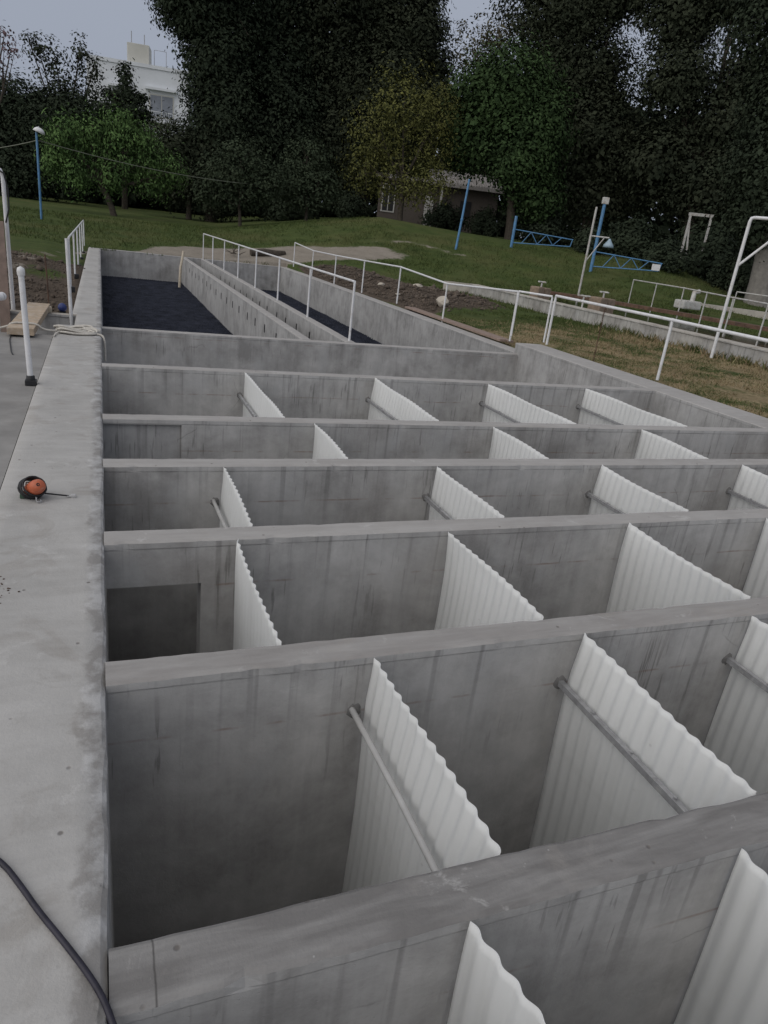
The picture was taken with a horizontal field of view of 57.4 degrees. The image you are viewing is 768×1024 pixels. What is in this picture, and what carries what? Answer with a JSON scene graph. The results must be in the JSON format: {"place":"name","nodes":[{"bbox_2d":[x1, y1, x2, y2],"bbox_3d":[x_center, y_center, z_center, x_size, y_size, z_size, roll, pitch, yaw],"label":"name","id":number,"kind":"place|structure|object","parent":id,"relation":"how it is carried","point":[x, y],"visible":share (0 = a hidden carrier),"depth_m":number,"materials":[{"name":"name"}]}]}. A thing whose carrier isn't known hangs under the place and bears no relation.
{"place":"outdoors","nodes":[
{"label":"outdoors","id":0,"kind":"place"},
{"bbox_2d":[0,195,767,417],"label":"ground","id":1,"kind":"structure","parent":0,"point":[54,250],"depth_m":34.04,"materials":[{"name":"green plant"}]},
{"bbox_2d":[0,221,10,331],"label":"timber board","id":2,"kind":"object","parent":1,"relation":"on","point":[5,317],"visible":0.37,"depth_m":10.26,"materials":[{"name":"brown wood"}]},
{"bbox_2d":[0,168,14,309],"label":"bent pipe","id":3,"kind":"object","parent":1,"relation":"on","point":[4,185],"visible":0.84,"depth_m":10.20,"materials":[{"name":"metal"}]},
{"bbox_2d":[0,20,25,103],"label":"tree","id":4,"kind":"object","parent":1,"relation":"on","point":[8,63],"visible":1,"depth_m":28.68,"materials":[{"name":"green plant"}]},
{"bbox_2d":[0,332,52,489],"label":"concrete slab","id":5,"kind":"structure","parent":1,"relation":"on","point":[16,394],"depth_m":6.47,"materials":[{"name":"grey concrete"}]},
{"bbox_2d":[16,266,36,385],"bbox_3d":[-3.235,-1.673,6.347,0.102,1.052,0.096,-2,23,-21],"label":"white post","id":6,"kind":"object","parent":5,"relation":"on","point":[30,380],"visible":1,"depth_m":6.33,"materials":[{"name":"metal"}]},
{"bbox_2d":[6,302,49,335],"bbox_3d":[-4.871,-2.687,9.668,0.300,0.085,2.500,-1,23,-20],"label":"plank","id":7,"kind":"object","parent":5,"relation":"on","point":[37,313],"visible":0.89,"depth_m":9.36,"materials":[{"name":"beige wood"}]},
{"bbox_2d":[0,310,75,334],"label":"retaining wall","id":8,"kind":"structure","parent":1,"relation":"on","point":[50,320],"depth_m":10.74,"materials":[{"name":"concrete"}]},
{"bbox_2d":[33,126,44,218],"bbox_3d":[-16.821,-16.535,34.379,0.533,4.258,0.551,-2,23,-21],"label":"street lamp","id":9,"kind":"object","parent":1,"relation":"on","point":[37,130],"visible":0.94,"depth_m":34.13,"materials":[{"name":"blue metal"}]},
{"bbox_2d":[38,140,291,186],"bbox_3d":[-10.957,-19.621,40.403,0.044,0.588,17.835,23,26,35],"label":"overhead cable","id":10,"kind":"object","parent":9,"relation":"attached to","point":[142,167],"visible":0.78,"depth_m":37.91,"materials":[{"name":"metal"}]},
{"bbox_2d":[0,59,112,204],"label":"dense bush","id":11,"kind":"object","parent":1,"relation":"on","point":[19,113],"visible":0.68,"depth_m":54.24,"materials":[{"name":"green plant"}]},
{"bbox_2d":[0,247,114,1023],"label":"tank wall","id":12,"kind":"structure","parent":1,"relation":"on","point":[55,842],"depth_m":2.51,"materials":[{"name":"concrete"}]},
{"bbox_2d":[17,476,75,502],"bbox_3d":[-1.995,-0.141,4.092,0.324,0.141,0.190,10,22,7],"label":"cable reel","id":13,"kind":"object","parent":12,"relation":"on","point":[35,487],"visible":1,"depth_m":4.04,"materials":[{"name":"orange plastic"}]},
{"bbox_2d":[0,321,105,360],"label":"rope","id":14,"kind":"object","parent":12,"relation":"on","point":[83,330],"visible":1,"depth_m":9.12,"materials":[{"name":"white fabric"}]},
{"bbox_2d":[0,858,116,1023],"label":"hose","id":15,"kind":"object","parent":12,"relation":"attached to","point":[62,941],"visible":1,"depth_m":1.66,"materials":[{"name":"rubber"}]},
{"bbox_2d":[65,238,72,324],"bbox_3d":[-4.766,-3.332,10.626,0.071,1.531,0.052,-2,23,-21],"label":"white post","id":16,"kind":"object","parent":12,"relation":"on","point":[69,280],"visible":0.71,"depth_m":10.55,"materials":[{"name":"metal"}]},
{"bbox_2d":[19,28,107,114],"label":"sparse tree","id":17,"kind":"object","parent":1,"relation":"on","point":[80,55],"visible":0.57,"depth_m":63.71,"materials":[{"name":"green plant"}]},
{"bbox_2d":[67,220,84,292],"bbox_3d":[-9.748,-8.556,22.470,0.120,1.178,16.100,-2,23,-21],"label":"railing","id":18,"kind":"object","parent":1,"relation":"on","point":[76,276],"visible":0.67,"depth_m":20.90,"materials":[{"name":"white metal"}]},
{"bbox_2d":[32,85,190,215],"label":"pepper tree","id":19,"kind":"object","parent":1,"relation":"on","point":[60,159],"visible":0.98,"depth_m":44.25,"materials":[{"name":"green plant"}]},
{"bbox_2d":[80,57,165,208],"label":"cedar tree","id":20,"kind":"object","parent":1,"relation":"on","point":[129,97],"visible":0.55,"depth_m":58.62,"materials":[{"name":"green plant"}]},
{"bbox_2d":[85,31,192,137],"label":"white building","id":21,"kind":"structure","parent":1,"relation":"on","point":[155,81],"depth_m":97.03,"materials":[{"name":"paint"}]},
{"bbox_2d":[145,86,176,118],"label":"window","id":22,"kind":"structure","parent":21,"relation":"in","point":[168,101],"depth_m":98.26,"materials":[{"name":"grey glass"}]},
{"bbox_2d":[102,276,232,334],"bbox_3d":[-6.807,-6.050,21.322,3.269,0.109,21.300,-2,23,-21],"label":"filter media","id":23,"kind":"object","parent":1,"relation":"on","point":[135,303],"visible":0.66,"depth_m":22.16,"materials":[{"name":"black stone"}]},
{"bbox_2d":[101,249,280,290],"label":"tank wall","id":24,"kind":"structure","parent":1,"relation":"on","point":[136,265],"depth_m":30.55,"materials":[{"name":"concrete"}]},
{"bbox_2d":[124,100,257,222],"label":"hazy tree","id":25,"kind":"object","parent":1,"relation":"on","point":[182,149],"visible":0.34,"depth_m":52.66,"materials":[{"name":"green plant"}]},
{"bbox_2d":[144,0,280,222],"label":"evergreen tree","id":26,"kind":"object","parent":1,"relation":"on","point":[221,85],"visible":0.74,"depth_m":51.12,"materials":[{"name":"green plant"}]},
{"bbox_2d":[184,132,293,226],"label":"tree","id":27,"kind":"object","parent":1,"relation":"on","point":[221,189],"visible":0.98,"depth_m":43.46,"materials":[{"name":"green plant"}]},
{"bbox_2d":[6,249,504,314],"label":"soil clods","id":28,"kind":"object","parent":1,"relation":"on","point":[453,296],"visible":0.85,"depth_m":22.52,"materials":[{"name":"brown soil"}]},
{"bbox_2d":[250,248,285,256],"bbox_3d":[-5.480,-12.250,33.222,1.772,0.423,0.388,-6,25,-30],"label":"log","id":29,"kind":"object","parent":1,"relation":"on","point":[272,252],"visible":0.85,"depth_m":33.03,"materials":[{"name":"grey plant"}]},
{"bbox_2d":[232,0,339,220],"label":"evergreen tree","id":30,"kind":"object","parent":1,"relation":"on","point":[280,68],"visible":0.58,"depth_m":53.88,"materials":[{"name":"green plant"}]},
{"bbox_2d":[264,183,325,221],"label":"bush","id":31,"kind":"object","parent":1,"relation":"on","point":[282,213],"visible":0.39,"depth_m":52.15,"materials":[{"name":"green plant"}]},
{"bbox_2d":[267,130,350,220],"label":"tree","id":32,"kind":"object","parent":1,"relation":"on","point":[310,183],"visible":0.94,"depth_m":45.79,"materials":[{"name":"green plant"}]},
{"bbox_2d":[261,289,383,344],"bbox_3d":[-2.758,-6.168,22.910,3.370,0.108,21.300,-2,23,-21],"label":"filter media","id":33,"kind":"object","parent":1,"relation":"on","point":[336,326],"visible":0.2,"depth_m":24.43,"materials":[{"name":"black stone"}]},
{"bbox_2d":[333,189,379,218],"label":"bush","id":34,"kind":"object","parent":1,"relation":"on","point":[347,209],"visible":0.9,"depth_m":51.06,"materials":[{"name":"green plant"}]},
{"bbox_2d":[271,0,462,216],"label":"evergreen tree","id":35,"kind":"object","parent":1,"relation":"on","point":[361,37],"visible":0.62,"depth_m":54.92,"materials":[{"name":"green plant"}]},
{"bbox_2d":[0,82,763,266],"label":"wood","id":36,"kind":"object","parent":1,"relation":"on","point":[662,230],"visible":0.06,"depth_m":71.03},
{"bbox_2d":[334,50,471,220],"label":"olive tree","id":37,"kind":"object","parent":1,"relation":"on","point":[404,190],"visible":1,"depth_m":45.90,"materials":[{"name":"green plant"}]},
{"bbox_2d":[376,169,503,232],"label":"brick house","id":38,"kind":"structure","parent":1,"relation":"on","point":[479,196],"depth_m":56.56,"materials":[{"name":"white paint"}]},
{"bbox_2d":[380,183,395,212],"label":"window","id":39,"kind":"structure","parent":38,"relation":"in","point":[386,209],"depth_m":56.58,"materials":[{"name":"white paint"}]},
{"bbox_2d":[416,198,470,230],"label":"bush","id":40,"kind":"object","parent":1,"relation":"on","point":[443,216],"visible":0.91,"depth_m":51.91,"materials":[{"name":"green plant"}]},
{"bbox_2d":[405,306,505,341],"bbox_3d":[1.624,-4.801,17.662,0.150,0.050,5.600,-2,23,-21],"label":"timber board","id":41,"kind":"object","parent":1,"relation":"on","point":[460,325],"visible":1,"depth_m":17.04,"materials":[{"name":"brown wood"}]},
{"bbox_2d":[455,179,469,249],"bbox_3d":[4.228,-16.009,37.894,0.334,3.657,0.162,-2,23,-21],"label":"post","id":42,"kind":"object","parent":1,"relation":"on","point":[461,219],"visible":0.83,"depth_m":37.86,"materials":[{"name":"blue metal"}]},
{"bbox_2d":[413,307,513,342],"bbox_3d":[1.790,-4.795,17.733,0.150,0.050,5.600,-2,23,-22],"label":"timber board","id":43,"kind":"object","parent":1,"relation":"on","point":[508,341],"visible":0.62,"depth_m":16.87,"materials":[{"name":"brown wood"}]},
{"bbox_2d":[463,204,503,237],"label":"bush","id":44,"kind":"object","parent":1,"relation":"on","point":[486,222],"visible":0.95,"depth_m":50.81,"materials":[{"name":"green plant"}]},
{"bbox_2d":[442,1,525,175],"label":"sparse tree","id":45,"kind":"object","parent":1,"relation":"on","point":[498,31],"visible":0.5,"depth_m":63.05,"materials":[{"name":"green plant"}]},
{"bbox_2d":[433,26,586,239],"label":"leafy tree","id":46,"kind":"object","parent":1,"relation":"on","point":[512,133],"visible":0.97,"depth_m":45.74,"materials":[{"name":"green plant"}]},
{"bbox_2d":[279,267,767,458],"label":"tank wall","id":47,"kind":"structure","parent":1,"relation":"on","point":[381,322],"depth_m":14.27,"materials":[{"name":"concrete"}]},
{"bbox_2d":[293,242,518,340],"bbox_3d":[-0.667,-7.785,23.197,0.085,1.238,19.494,-2,23,-22],"label":"railing","id":48,"kind":"object","parent":47,"relation":"on","point":[480,287],"visible":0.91,"depth_m":20.00,"materials":[{"name":"white metal"}]},
{"bbox_2d":[510,290,552,342],"bbox_3d":[3.075,-4.083,14.620,0.799,0.942,0.044,21,25,31],"label":"railing","id":49,"kind":"object","parent":1,"relation":"on","point":[533,293],"visible":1,"depth_m":14.52,"materials":[{"name":"white metal"}]},
{"bbox_2d":[510,216,572,247],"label":"barrier gate","id":50,"kind":"structure","parent":1,"relation":"on","point":[513,232],"depth_m":40.87,"materials":[{"name":"blue metal"}]},
{"bbox_2d":[515,206,571,246],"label":"bush","id":51,"kind":"object","parent":1,"relation":"on","point":[553,227],"visible":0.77,"depth_m":49.40,"materials":[{"name":"green plant"}]},
{"bbox_2d":[483,0,658,238],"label":"evergreen tree","id":52,"kind":"object","parent":1,"relation":"on","point":[576,32],"visible":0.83,"depth_m":49.73,"materials":[{"name":"green plant"}]},
{"bbox_2d":[569,223,619,255],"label":"bush","id":53,"kind":"object","parent":1,"relation":"on","point":[580,245],"visible":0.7,"depth_m":42.95,"materials":[{"name":"green plant"}]},
{"bbox_2d":[576,207,612,302],"bbox_3d":[8.879,-10.444,29.148,1.043,4.050,0.429,12,22,12],"label":"lamp pole","id":54,"kind":"object","parent":1,"relation":"on","point":[608,244],"visible":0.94,"depth_m":28.87,"materials":[{"name":"white metal"}]},
{"bbox_2d":[443,281,767,367],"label":"basin wall","id":55,"kind":"structure","parent":1,"relation":"on","point":[735,348],"depth_m":20.02,"materials":[{"name":"concrete"}]},
{"bbox_2d":[589,197,662,271],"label":"barrier gate","id":56,"kind":"structure","parent":1,"relation":"on","point":[655,267],"depth_m":36.63,"materials":[{"name":"blue metal"}]},
{"bbox_2d":[601,208,660,257],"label":"bush","id":57,"kind":"object","parent":1,"relation":"on","point":[629,239],"visible":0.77,"depth_m":46.36,"materials":[{"name":"green plant"}]},
{"bbox_2d":[546,295,767,379],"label":"railing","id":58,"kind":"object","parent":1,"relation":"on","point":[672,320],"visible":1,"depth_m":11.44,"materials":[{"name":"white metal"}]},
{"bbox_2d":[550,291,767,331],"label":"basin wall","id":59,"kind":"structure","parent":1,"relation":"on","point":[717,320],"depth_m":25.61,"materials":[{"name":"weathered concrete"}]},
{"bbox_2d":[628,234,696,273],"bbox_3d":[15.817,-14.693,40.093,3.476,2.627,4.772,9,21,5],"label":"bush","id":60,"kind":"object","parent":1,"relation":"on","point":[666,255],"visible":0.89,"depth_m":39.23,"materials":[{"name":"green plant"}]},
{"bbox_2d":[674,290,701,309],"bbox_3d":[13.200,-9.222,30.309,1.000,0.843,0.600,-2,23,-21],"label":"pump box","id":61,"kind":"object","parent":1,"relation":"on","point":[691,304],"visible":0.98,"depth_m":30.21,"materials":[{"name":"white paint"}]},
{"bbox_2d":[610,0,767,242],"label":"evergreen tree","id":62,"kind":"object","parent":1,"relation":"on","point":[665,171],"visible":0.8,"depth_m":46.83,"materials":[{"name":"green plant"}]},
{"bbox_2d":[681,212,713,266],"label":"wooden frame","id":63,"kind":"object","parent":1,"relation":"on","point":[689,221],"visible":0.61,"depth_m":41.42,"materials":[{"name":"white paint"}]},
{"bbox_2d":[628,279,767,345],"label":"railing","id":64,"kind":"object","parent":1,"relation":"on","point":[707,293],"visible":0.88,"depth_m":23.55,"materials":[{"name":"grey metal"}]},
{"bbox_2d":[674,207,750,263],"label":"bush","id":65,"kind":"object","parent":1,"relation":"on","point":[696,238],"visible":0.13,"depth_m":45.07,"materials":[{"name":"green plant"}]},
{"bbox_2d":[678,230,749,280],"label":"bush","id":66,"kind":"object","parent":1,"relation":"on","point":[713,250],"visible":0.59,"depth_m":40.37,"materials":[{"name":"green plant"}]},
{"bbox_2d":[697,249,754,297],"bbox_3d":[19.625,-12.965,38.560,3.476,3.081,4.772,4,22,-9],"label":"bush","id":67,"kind":"object","parent":1,"relation":"on","point":[723,281],"visible":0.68,"depth_m":38.16,"materials":[{"name":"green plant"}]},
{"bbox_2d":[701,0,767,307],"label":"evergreen tree","id":68,"kind":"object","parent":1,"relation":"on","point":[750,175],"visible":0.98,"depth_m":33.73,"materials":[{"name":"green plant"}]},
{"bbox_2d":[701,303,767,319],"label":"basin wall","id":69,"kind":"structure","parent":1,"relation":"on","point":[753,313],"depth_m":32.12,"materials":[{"name":"concrete"}]},
{"bbox_2d":[710,216,767,357],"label":"pipe frame","id":70,"kind":"object","parent":1,"relation":"on","point":[738,263],"visible":0.84,"depth_m":15.91,"materials":[{"name":"white paint"}]},
{"bbox_2d":[553,300,767,347],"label":"basin water","id":71,"kind":"structure","parent":0,"point":[694,329],"depth_m":23.71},
{"bbox_2d":[529,281,550,299],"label":"valve block","id":72,"kind":"structure","parent":71,"relation":"on","point":[540,290],"depth_m":25.63,"materials":[{"name":"white paint"}]},
{"bbox_2d":[587,291,615,313],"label":"valve block","id":73,"kind":"structure","parent":71,"relation":"on","point":[605,301],"depth_m":23.34,"materials":[{"name":"white paint"}]},
{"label":"tank floor","id":74,"kind":"structure","parent":0,"visible":0},
{"bbox_2d":[181,257,310,339],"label":"channel wall","id":75,"kind":"structure","parent":74,"relation":"on","point":[233,311],"depth_m":19.03,"materials":[{"name":"concrete"}]},
{"bbox_2d":[201,259,354,342],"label":"channel wall","id":76,"kind":"structure","parent":74,"relation":"on","point":[304,325],"depth_m":17.52,"materials":[{"name":"concrete"}]},
{"bbox_2d":[203,233,355,340],"bbox_3d":[-4.274,-7.687,21.797,0.055,1.066,21.322,-2,23,-21],"label":"railing","id":77,"kind":"object","parent":76,"relation":"on","point":[341,277],"visible":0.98,"depth_m":16.63,"materials":[{"name":"white metal"}]},
{"bbox_2d":[102,327,517,381],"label":"partition wall","id":78,"kind":"structure","parent":74,"relation":"on","point":[160,347],"depth_m":12.31,"materials":[{"name":"concrete"}]},
{"bbox_2d":[102,363,655,423],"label":"partition wall","id":79,"kind":"structure","parent":74,"relation":"on","point":[134,389],"depth_m":8.57,"materials":[{"name":"concrete"}]},
{"bbox_2d":[237,373,284,417],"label":"corrugated baffle","id":80,"kind":"object","parent":79,"relation":"attached to","point":[256,401],"visible":0.24,"depth_m":7.62,"materials":[{"name":"white plastic"}]},
{"bbox_2d":[365,378,438,420],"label":"corrugated baffle","id":81,"kind":"object","parent":79,"relation":"attached to","point":[386,402],"visible":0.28,"depth_m":8.23,"materials":[{"name":"white plastic"}]},
{"bbox_2d":[479,384,575,423],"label":"corrugated baffle","id":82,"kind":"object","parent":79,"relation":"attached to","point":[501,405],"visible":0.2,"depth_m":8.83,"materials":[{"name":"white plastic"}]},
{"bbox_2d":[576,389,686,426],"bbox_3d":[3.031,-0.277,9.502,0.113,2.406,2.010,-2,23,-21],"label":"corrugated baffle","id":83,"kind":"object","parent":79,"relation":"attached to","point":[596,408],"visible":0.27,"depth_m":9.41,"materials":[{"name":"white plastic"}]},
{"bbox_2d":[102,414,767,458],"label":"partition wall","id":84,"kind":"structure","parent":74,"relation":"on","point":[131,436],"depth_m":6.76,"materials":[{"name":"concrete"}]},
{"bbox_2d":[312,423,347,458],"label":"corrugated baffle","id":85,"kind":"object","parent":84,"relation":"attached to","point":[325,446],"visible":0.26,"depth_m":6.16,"materials":[{"name":"white plastic"}]},
{"bbox_2d":[488,427,548,458],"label":"corrugated baffle","id":86,"kind":"object","parent":84,"relation":"attached to","point":[504,445],"visible":0.2,"depth_m":6.85,"materials":[{"name":"white plastic"}]},
{"bbox_2d":[634,430,707,458],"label":"corrugated baffle","id":87,"kind":"object","parent":84,"relation":"attached to","point":[652,446],"visible":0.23,"depth_m":7.55,"materials":[{"name":"white plastic"}]},
{"bbox_2d":[103,459,767,661],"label":"partition wall","id":88,"kind":"structure","parent":74,"relation":"on","point":[146,622],"depth_m":5.40,"materials":[{"name":"concrete"}]},
{"bbox_2d":[210,467,252,527],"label":"corrugated baffle","id":89,"kind":"object","parent":88,"relation":"attached to","point":[231,512],"visible":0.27,"depth_m":4.75,"materials":[{"name":"white plastic"}]},
{"bbox_2d":[422,466,503,519],"bbox_3d":[0.440,0.938,5.595,0.110,2.406,1.090,-2,23,-21],"label":"corrugated baffle","id":90,"kind":"object","parent":88,"relation":"attached to","point":[450,498],"visible":0.23,"depth_m":5.36,"materials":[{"name":"white plastic"}]},
{"bbox_2d":[585,465,688,514],"bbox_3d":[1.935,0.893,6.181,0.109,2.406,1.090,-2,23,-21],"label":"corrugated baffle","id":91,"kind":"object","parent":88,"relation":"attached to","point":[614,492],"visible":0.23,"depth_m":5.96,"materials":[{"name":"white plastic"}]},
{"bbox_2d":[725,464,767,509],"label":"corrugated baffle","id":92,"kind":"object","parent":88,"relation":"attached to","point":[750,490],"visible":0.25,"depth_m":6.74,"materials":[{"name":"white plastic"}]},
{"bbox_2d":[104,508,767,652],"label":"partition wall","id":93,"kind":"structure","parent":74,"relation":"on","point":[325,582],"depth_m":4.38,"materials":[{"name":"concrete"}]},
{"bbox_2d":[105,597,767,947],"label":"partition wall","id":94,"kind":"structure","parent":74,"relation":"on","point":[233,776],"depth_m":3.14,"materials":[{"name":"concrete"}]},
{"bbox_2d":[233,540,281,649],"bbox_3d":[-0.769,1.462,3.879,0.026,2.406,1.066,-2,23,-21],"label":"corrugated baffle","id":95,"kind":"object","parent":94,"relation":"attached to","point":[253,626],"visible":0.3,"depth_m":3.63,"materials":[{"name":"white plastic"}]},
{"bbox_2d":[434,532,543,629],"bbox_3d":[0.459,1.426,4.361,0.037,2.406,1.067,-2,23,-21],"label":"corrugated baffle","id":96,"kind":"object","parent":94,"relation":"attached to","point":[476,590],"visible":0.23,"depth_m":4.13,"materials":[{"name":"white plastic"}]},
{"bbox_2d":[606,522,750,612],"bbox_3d":[1.753,1.388,4.868,0.038,2.406,1.066,-2,23,-21],"label":"corrugated baffle","id":97,"kind":"object","parent":94,"relation":"attached to","point":[650,573],"visible":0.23,"depth_m":4.65,"materials":[{"name":"white plastic"}]},
{"bbox_2d":[742,518,767,598],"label":"corrugated baffle","id":98,"kind":"object","parent":94,"relation":"attached to","point":[756,584],"visible":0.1,"depth_m":5.44,"materials":[{"name":"white plastic"}]},
{"bbox_2d":[109,792,767,1023],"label":"partition wall","id":99,"kind":"structure","parent":74,"relation":"on","point":[612,926],"depth_m":1.96,"materials":[{"name":"concrete"}]},
{"bbox_2d":[342,658,500,892],"bbox_3d":[-0.025,1.921,2.949,0.126,2.406,1.070,-2,23,-21],"label":"corrugated baffle","id":100,"kind":"object","parent":99,"relation":"attached to","point":[415,813],"visible":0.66,"depth_m":2.72,"materials":[{"name":"white plastic"}]},
{"bbox_2d":[447,921,545,1023],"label":"corrugated baffle","id":101,"kind":"object","parent":99,"relation":"attached to","point":[487,989],"visible":1,"depth_m":1.82,"materials":[{"name":"white plastic"}]},
{"bbox_2d":[528,633,756,848],"bbox_3d":[0.960,1.892,3.335,0.106,2.406,1.070,-2,23,-21],"label":"corrugated baffle","id":102,"kind":"object","parent":99,"relation":"attached to","point":[626,749],"visible":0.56,"depth_m":3.14,"materials":[{"name":"white plastic"}]},
{"bbox_2d":[703,616,767,794],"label":"corrugated baffle","id":103,"kind":"object","parent":99,"relation":"attached to","point":[736,741],"visible":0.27,"depth_m":3.78,"materials":[{"name":"white plastic"}]},
{"bbox_3d":[3.207,2.675,2.395,7.630,2.652,0.174,-2,23,-21],"label":"partition wall","id":104,"kind":"object","parent":74,"relation":"on","visible":0},
{"bbox_2d":[674,849,767,1023],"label":"corrugated baffle","id":105,"kind":"object","parent":104,"relation":"attached to","point":[728,984],"visible":1,"depth_m":2.24,"materials":[{"name":"white plastic"}]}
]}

